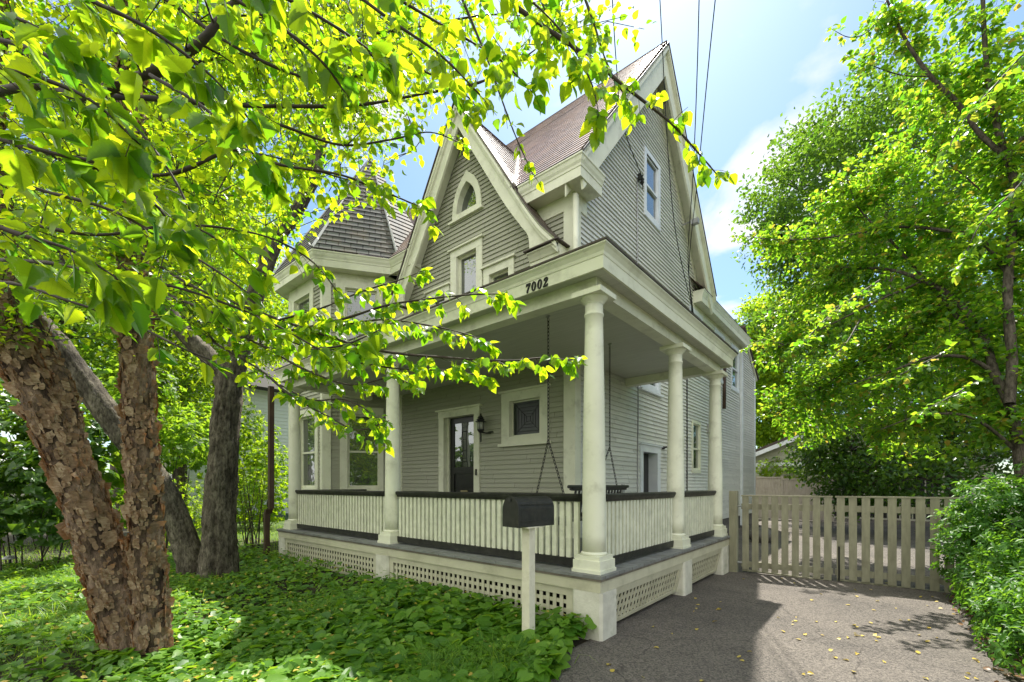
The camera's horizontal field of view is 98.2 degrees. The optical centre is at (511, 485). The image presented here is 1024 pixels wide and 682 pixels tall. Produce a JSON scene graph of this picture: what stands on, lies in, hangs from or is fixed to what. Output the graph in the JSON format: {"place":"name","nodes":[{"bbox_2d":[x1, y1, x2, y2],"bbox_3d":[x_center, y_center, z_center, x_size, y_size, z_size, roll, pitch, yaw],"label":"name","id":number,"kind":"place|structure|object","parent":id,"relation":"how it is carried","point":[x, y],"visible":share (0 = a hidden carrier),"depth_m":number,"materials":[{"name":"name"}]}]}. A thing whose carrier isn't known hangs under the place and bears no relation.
{"place":"outdoors","nodes":[
{"label":"outdoors","id":0,"kind":"place"},
{"bbox_2d":[191,513,287,540],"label":"lawn","id":1,"kind":"structure","parent":0,"point":[261,534],"depth_m":15.99,"materials":[{"name":"green plant"}]},
{"bbox_2d":[0,105,304,508],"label":"maple tree","id":2,"kind":"object","parent":1,"relation":"on","point":[282,210],"depth_m":25.87,"materials":[{"name":"green plant"}]},
{"bbox_2d":[1,514,312,616],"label":"lawn grass","id":3,"kind":"structure","parent":1,"relation":"on","point":[64,546],"depth_m":10.22,"materials":[{"name":"green plant"}]},
{"bbox_2d":[56,188,287,501],"bbox_3d":[-12.450,-5.145,16.817,7.841,13.692,8.148,0,0,3],"label":"garden tree","id":4,"kind":"object","parent":1,"relation":"on","point":[185,373],"visible":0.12,"depth_m":15.78,"materials":[{"name":"green plant"}]},
{"bbox_2d":[155,329,287,516],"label":"neighbour house","id":5,"kind":"structure","parent":1,"relation":"on","point":[259,398],"depth_m":20.03,"materials":[{"name":"white"}]},
{"bbox_2d":[236,399,287,528],"bbox_3d":[-9.499,-0.890,16.355,3.185,4.894,4.703,0,0,-36],"label":"shrub","id":6,"kind":"object","parent":1,"relation":"on","point":[254,454],"visible":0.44,"depth_m":16.05,"materials":[{"name":"green plant"}]},
{"bbox_2d":[0,538,591,681],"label":"bed","id":7,"kind":"object","parent":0,"point":[72,669],"visible":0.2,"depth_m":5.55,"materials":[{"name":"green plant"}]},
{"bbox_2d":[2,555,17,567],"bbox_3d":[-9.029,1.405,7.977,0.210,0.290,0.207,0,0,40],"label":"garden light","id":8,"kind":"object","parent":7,"relation":"on","point":[9,558],"visible":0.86,"depth_m":7.94,"materials":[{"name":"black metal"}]},
{"bbox_2d":[0,378,119,570],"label":"shrub","id":9,"kind":"object","parent":7,"relation":"on","point":[28,508],"visible":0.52,"depth_m":7.51,"materials":[{"name":"green plant"}]},
{"bbox_2d":[5,0,200,577],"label":"leaning tree","id":10,"kind":"object","parent":7,"relation":"on","point":[99,402],"visible":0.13,"depth_m":6.94,"materials":[{"name":"green plant"}]},
{"bbox_2d":[82,355,211,547],"bbox_3d":[-8.104,-0.678,10.064,2.579,4.465,3.495,0,0,40],"label":"shrub","id":11,"kind":"object","parent":7,"relation":"on","point":[196,456],"visible":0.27,"depth_m":9.98,"materials":[{"name":"green plant"}]},
{"bbox_2d":[112,473,239,544],"bbox_3d":[-8.459,0.604,11.025,3.164,1.903,1.744,0,0,11],"label":"hedge","id":12,"kind":"object","parent":7,"relation":"on","point":[197,516],"visible":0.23,"depth_m":10.86,"materials":[{"name":"green plant"}]},
{"bbox_2d":[236,453,267,549],"bbox_3d":[-6.247,0.348,10.487,0.809,2.410,0.873,0,0,40],"label":"young shrub","id":13,"kind":"object","parent":7,"relation":"on","point":[244,527],"visible":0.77,"depth_m":10.52,"materials":[{"name":"green plant"}]},
{"bbox_2d":[239,469,275,547],"bbox_3d":[-5.472,0.588,9.412,0.824,1.930,0.790,0,0,1],"label":"young shrub","id":14,"kind":"object","parent":7,"relation":"on","point":[258,529],"visible":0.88,"depth_m":9.49,"materials":[{"name":"green plant"}]},
{"bbox_2d":[251,465,278,546],"bbox_3d":[-5.936,0.517,10.815,1.069,2.070,0.739,0,0,40],"label":"young shrub","id":15,"kind":"object","parent":7,"relation":"on","point":[262,511],"visible":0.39,"depth_m":10.85,"materials":[{"name":"green plant"}]},
{"bbox_2d":[0,552,578,681],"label":"dead leaves","id":16,"kind":"object","parent":7,"relation":"on","point":[396,665],"visible":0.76,"depth_m":4.23,"materials":[{"name":"brown plant"}]},
{"bbox_2d":[111,0,476,581],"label":"shade tree","id":17,"kind":"object","parent":7,"relation":"on","point":[219,553],"visible":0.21,"depth_m":7.10,"materials":[{"name":"green plant"}]},
{"bbox_2d":[0,541,596,681],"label":"ground cover","id":18,"kind":"object","parent":7,"relation":"on","point":[561,633],"visible":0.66,"depth_m":4.19,"materials":[{"name":"green plant"}]},
{"bbox_2d":[0,0,737,663],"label":"birch tree","id":19,"kind":"object","parent":7,"relation":"on","point":[126,164],"visible":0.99,"depth_m":2.53,"materials":[{"name":"green plant"}]},
{"bbox_2d":[503,496,553,630],"bbox_3d":[0.162,0.826,4.199,0.481,1.448,0.238,0,0,-40],"label":"mailbox","id":20,"kind":"object","parent":7,"relation":"on","point":[528,515],"visible":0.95,"depth_m":4.12,"materials":[{"name":"paint"}]},
{"bbox_2d":[503,496,519,527],"bbox_3d":[-0.006,0.243,4.065,0.028,0.282,0.225,0,0,-41],"label":"door","id":21,"kind":"structure","parent":20,"relation":"in","point":[511,510],"depth_m":4.04,"materials":[{"name":"paint"}]},
{"bbox_2d":[0,0,1023,487],"label":"sky","id":22,"kind":"structure","parent":0,"point":[769,58],"materials":[{"name":"blue"}]},
{"bbox_2d":[1,490,1023,681],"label":"ground","id":23,"kind":"structure","parent":0,"point":[1011,678],"depth_m":10.11,"materials":[{"name":"soil"}]},
{"bbox_2d":[1,482,126,549],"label":"shrub","id":24,"kind":"object","parent":23,"relation":"on","point":[122,520],"visible":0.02,"depth_m":11.32,"materials":[{"name":"green plant"}]},
{"bbox_2d":[0,177,181,534],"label":"garden tree","id":25,"kind":"object","parent":23,"relation":"on","point":[88,357],"visible":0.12,"depth_m":13.05,"materials":[{"name":"green plant"}]},
{"bbox_2d":[263,40,758,640],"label":"house","id":26,"kind":"structure","parent":23,"relation":"on","point":[583,250],"depth_m":7.99,"materials":[{"name":"paint"}]},
{"bbox_2d":[291,283,313,361],"bbox_3d":[-5.019,-3.850,10.734,1.129,1.700,0.144,0,0,40],"label":"window","id":27,"kind":"structure","parent":26,"relation":"in","point":[304,299],"depth_m":10.77,"materials":[{"name":"paint"}]},
{"bbox_2d":[300,408,318,489],"bbox_3d":[-4.836,-0.830,10.579,1.110,1.940,0.144,0,0,40],"label":"window","id":28,"kind":"structure","parent":26,"relation":"in","point":[309,436],"depth_m":10.64,"materials":[{"name":"paint"}]},
{"bbox_2d":[336,279,382,339],"bbox_3d":[-3.535,-3.850,10.291,1.021,1.700,0.144,0,0,-16],"label":"window","id":29,"kind":"structure","parent":26,"relation":"in","point":[350,287],"depth_m":10.29,"materials":[{"name":"paint"}]},
{"bbox_2d":[340,406,383,490],"bbox_3d":[-3.483,-0.830,10.306,0.144,1.940,0.958,0,0,74],"label":"window","id":30,"kind":"structure","parent":26,"relation":"in","point":[359,469],"depth_m":10.33,"materials":[{"name":"paint"}]},
{"bbox_2d":[424,282,449,306],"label":"window","id":31,"kind":"structure","parent":26,"relation":"in","point":[446,286],"depth_m":9.51,"materials":[{"name":"paint"}]},
{"bbox_2d":[450,415,473,491],"bbox_3d":[-0.987,-0.282,9.203,0.830,2.275,0.057,0,0,40],"label":"door","id":32,"kind":"structure","parent":26,"relation":"in","point":[461,428],"depth_m":9.24,"materials":[{"name":"black glass"}]},
{"bbox_2d":[447,233,484,298],"bbox_3d":[-0.907,-3.918,8.988,1.010,1.935,0.187,0,0,40],"label":"window","id":33,"kind":"structure","parent":26,"relation":"in","point":[466,260],"depth_m":9.04,"materials":[{"name":"paint"}]},
{"bbox_2d":[448,171,483,225],"bbox_3d":[-0.898,-5.880,8.999,0.970,0.920,0.195,0,0,40],"label":"window","id":34,"kind":"structure","parent":26,"relation":"in","point":[468,196],"depth_m":9.01,"materials":[{"name":"paint"}]},
{"bbox_2d":[480,253,516,284],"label":"window","id":35,"kind":"structure","parent":26,"relation":"in","point":[503,267],"depth_m":8.40,"materials":[{"name":"paint"}]},
{"bbox_2d":[498,383,550,446],"bbox_3d":[0.237,-1.235,8.018,1.170,1.030,0.192,0,0,40],"label":"window","id":36,"kind":"structure","parent":26,"relation":"in","point":[523,410],"depth_m":8.05,"materials":[{"name":"paint"}]},
{"bbox_2d":[536,315,628,524],"bbox_3d":[0.949,-0.800,6.047,0.641,2.600,1.580,0,0,40],"label":"porch swing","id":37,"kind":"object","parent":26,"relation":"hanging from","point":[576,488],"visible":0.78,"depth_m":5.53,"materials":[{"name":"black metal"}]},
{"bbox_2d":[612,0,642,177],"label":"overhead cable","id":38,"kind":"object","parent":26,"relation":"attached to","point":[618,93],"visible":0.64,"depth_m":7.78,"materials":[{"name":"black rubber"}]},
{"bbox_2d":[644,453,648,491],"bbox_3d":[2.839,0.270,9.752,0.045,1.960,0.760,0,0,40],"label":"door","id":39,"kind":"structure","parent":26,"relation":"in","point":[646,456],"depth_m":9.92,"materials":[{"name":"grey metal"}]},
{"bbox_2d":[639,383,663,397],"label":"window","id":40,"kind":"structure","parent":26,"relation":"in","point":[654,389],"depth_m":9.73,"materials":[{"name":"white glass"}]},
{"bbox_2d":[643,145,660,231],"bbox_3d":[3.054,-6.470,9.733,0.086,1.460,0.852,0,0,40],"label":"window","id":41,"kind":"structure","parent":26,"relation":"in","point":[652,174],"depth_m":9.79,"materials":[{"name":"white glass"}]},
{"bbox_2d":[659,0,692,309],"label":"overhead cable","id":42,"kind":"object","parent":26,"relation":"attached to","point":[667,148],"visible":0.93,"depth_m":9.05,"materials":[{"name":"black rubber"}]},
{"bbox_2d":[688,0,699,312],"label":"overhead cable","id":43,"kind":"object","parent":26,"relation":"attached to","point":[694,141],"visible":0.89,"depth_m":8.09,"materials":[{"name":"black rubber"}]},
{"bbox_2d":[691,420,700,472],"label":"window","id":44,"kind":"structure","parent":26,"relation":"in","point":[696,426],"depth_m":12.04,"materials":[{"name":"paint"}]},
{"bbox_2d":[689,305,702,320],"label":"window","id":45,"kind":"structure","parent":26,"relation":"in","point":[696,312],"depth_m":11.98,"materials":[{"name":"white glass"}]},
{"bbox_2d":[689,0,715,309],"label":"overhead cable","id":46,"kind":"object","parent":26,"relation":"attached to","point":[702,131],"visible":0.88,"depth_m":7.95,"materials":[{"name":"black rubber"}]},
{"bbox_2d":[714,328,724,383],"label":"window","id":47,"kind":"structure","parent":26,"relation":"in","point":[716,331],"depth_m":13.72,"materials":[{"name":"white glass"}]},
{"bbox_2d":[730,343,739,393],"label":"window","id":48,"kind":"structure","parent":26,"relation":"in","point":[735,370],"depth_m":15.23,"materials":[{"name":"white glass"}]},
{"bbox_2d":[756,457,805,477],"bbox_3d":[13.390,0.071,21.650,2.950,2.965,1.450,0,0,-4],"label":"bush","id":49,"kind":"object","parent":23,"relation":"on","point":[766,472],"visible":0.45,"depth_m":21.55,"materials":[{"name":"green plant"}]},
{"bbox_2d":[730,281,847,448],"bbox_3d":[21.710,-7.580,34.596,9.283,18.589,12.123,0,0,40],"label":"pale tree","id":50,"kind":"object","parent":23,"relation":"on","point":[766,433],"visible":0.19,"depth_m":32.14,"materials":[{"name":"green plant"}]},
{"bbox_2d":[719,37,1023,409],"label":"maple tree","id":51,"kind":"object","parent":23,"relation":"on","point":[833,139],"visible":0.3,"depth_m":20.75,"materials":[{"name":"green plant"}]},
{"bbox_2d":[729,0,1023,516],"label":"cherry tree","id":52,"kind":"object","parent":23,"relation":"on","point":[934,310],"visible":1,"depth_m":7.99,"materials":[{"name":"green plant"}]},
{"bbox_2d":[756,413,1009,523],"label":"garage","id":53,"kind":"structure","parent":23,"relation":"on","point":[774,449],"depth_m":21.38,"materials":[{"name":"paint"}]},
{"bbox_2d":[834,470,934,519],"bbox_3d":[16.163,0.375,19.429,3.600,2.250,0.055,0,0,40],"label":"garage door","id":54,"kind":"structure","parent":53,"relation":"in","point":[884,514],"depth_m":18.92,"materials":[{"name":"white metal"}]},
{"bbox_2d":[768,275,1023,529],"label":"dark tree","id":55,"kind":"object","parent":23,"relation":"on","point":[830,465],"visible":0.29,"depth_m":13.22,"materials":[{"name":"green plant"}]},
{"bbox_2d":[835,496,985,592],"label":"picket gate","id":56,"kind":"structure","parent":23,"relation":"on","point":[919,578],"depth_m":6.54,"materials":[{"name":"paint"}]},
{"bbox_2d":[927,461,1023,610],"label":"shrub","id":57,"kind":"object","parent":23,"relation":"on","point":[965,530],"visible":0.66,"depth_m":5.56,"materials":[{"name":"green plant"}]},
{"bbox_2d":[943,593,1023,681],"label":"leaf litter","id":58,"kind":"object","parent":23,"relation":"on","point":[987,667],"visible":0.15,"depth_m":4.03,"materials":[{"name":"plant"}]},
{"bbox_2d":[944,518,1023,634],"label":"shrub","id":59,"kind":"object","parent":23,"relation":"on","point":[1010,566],"visible":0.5,"depth_m":4.71,"materials":[{"name":"green plant"}]},
{"bbox_2d":[961,566,1023,676],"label":"shrub","id":60,"kind":"object","parent":23,"relation":"on","point":[999,637],"visible":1,"depth_m":3.84,"materials":[{"name":"green plant"}]},
{"bbox_2d":[749,527,770,542],"bbox_3d":[6.575,1.315,11.719,0.578,0.453,0.660,0,0,-20],"label":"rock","id":61,"kind":"object","parent":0,"point":[760,535],"visible":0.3,"depth_m":11.54,"materials":[{"name":"stone"}]},
{"bbox_2d":[550,518,1009,681],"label":"driveway","id":62,"kind":"structure","parent":0,"point":[756,613],"depth_m":4.49,"materials":[{"name":"grey asphalt"}]},
{"bbox_2d":[729,491,741,571],"bbox_3d":[3.891,0.823,7.700,0.200,1.455,0.125,0,0,40],"label":"gate post","id":63,"kind":"object","parent":62,"relation":"on","point":[733,531],"visible":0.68,"depth_m":7.68,"materials":[{"name":"paint"}]},
{"bbox_2d":[741,495,832,580],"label":"picket gate","id":64,"kind":"structure","parent":63,"relation":"attached to","point":[806,569],"depth_m":7.27,"materials":[{"name":"paint"}]},
{"bbox_2d":[606,530,979,680],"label":"fallen leaves","id":65,"kind":"object","parent":62,"relation":"on","point":[808,672],"visible":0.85,"depth_m":4.24,"materials":[{"name":"yellow plant"}]},
{"bbox_2d":[756,476,833,521],"bbox_3d":[11.749,0.535,19.537,3.960,1.930,0.110,0,0,40],"label":"board fence","id":66,"kind":"object","parent":62,"relation":"on","point":[781,485],"visible":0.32,"depth_m":19.37,"materials":[{"name":"beige wood"}]}
]}

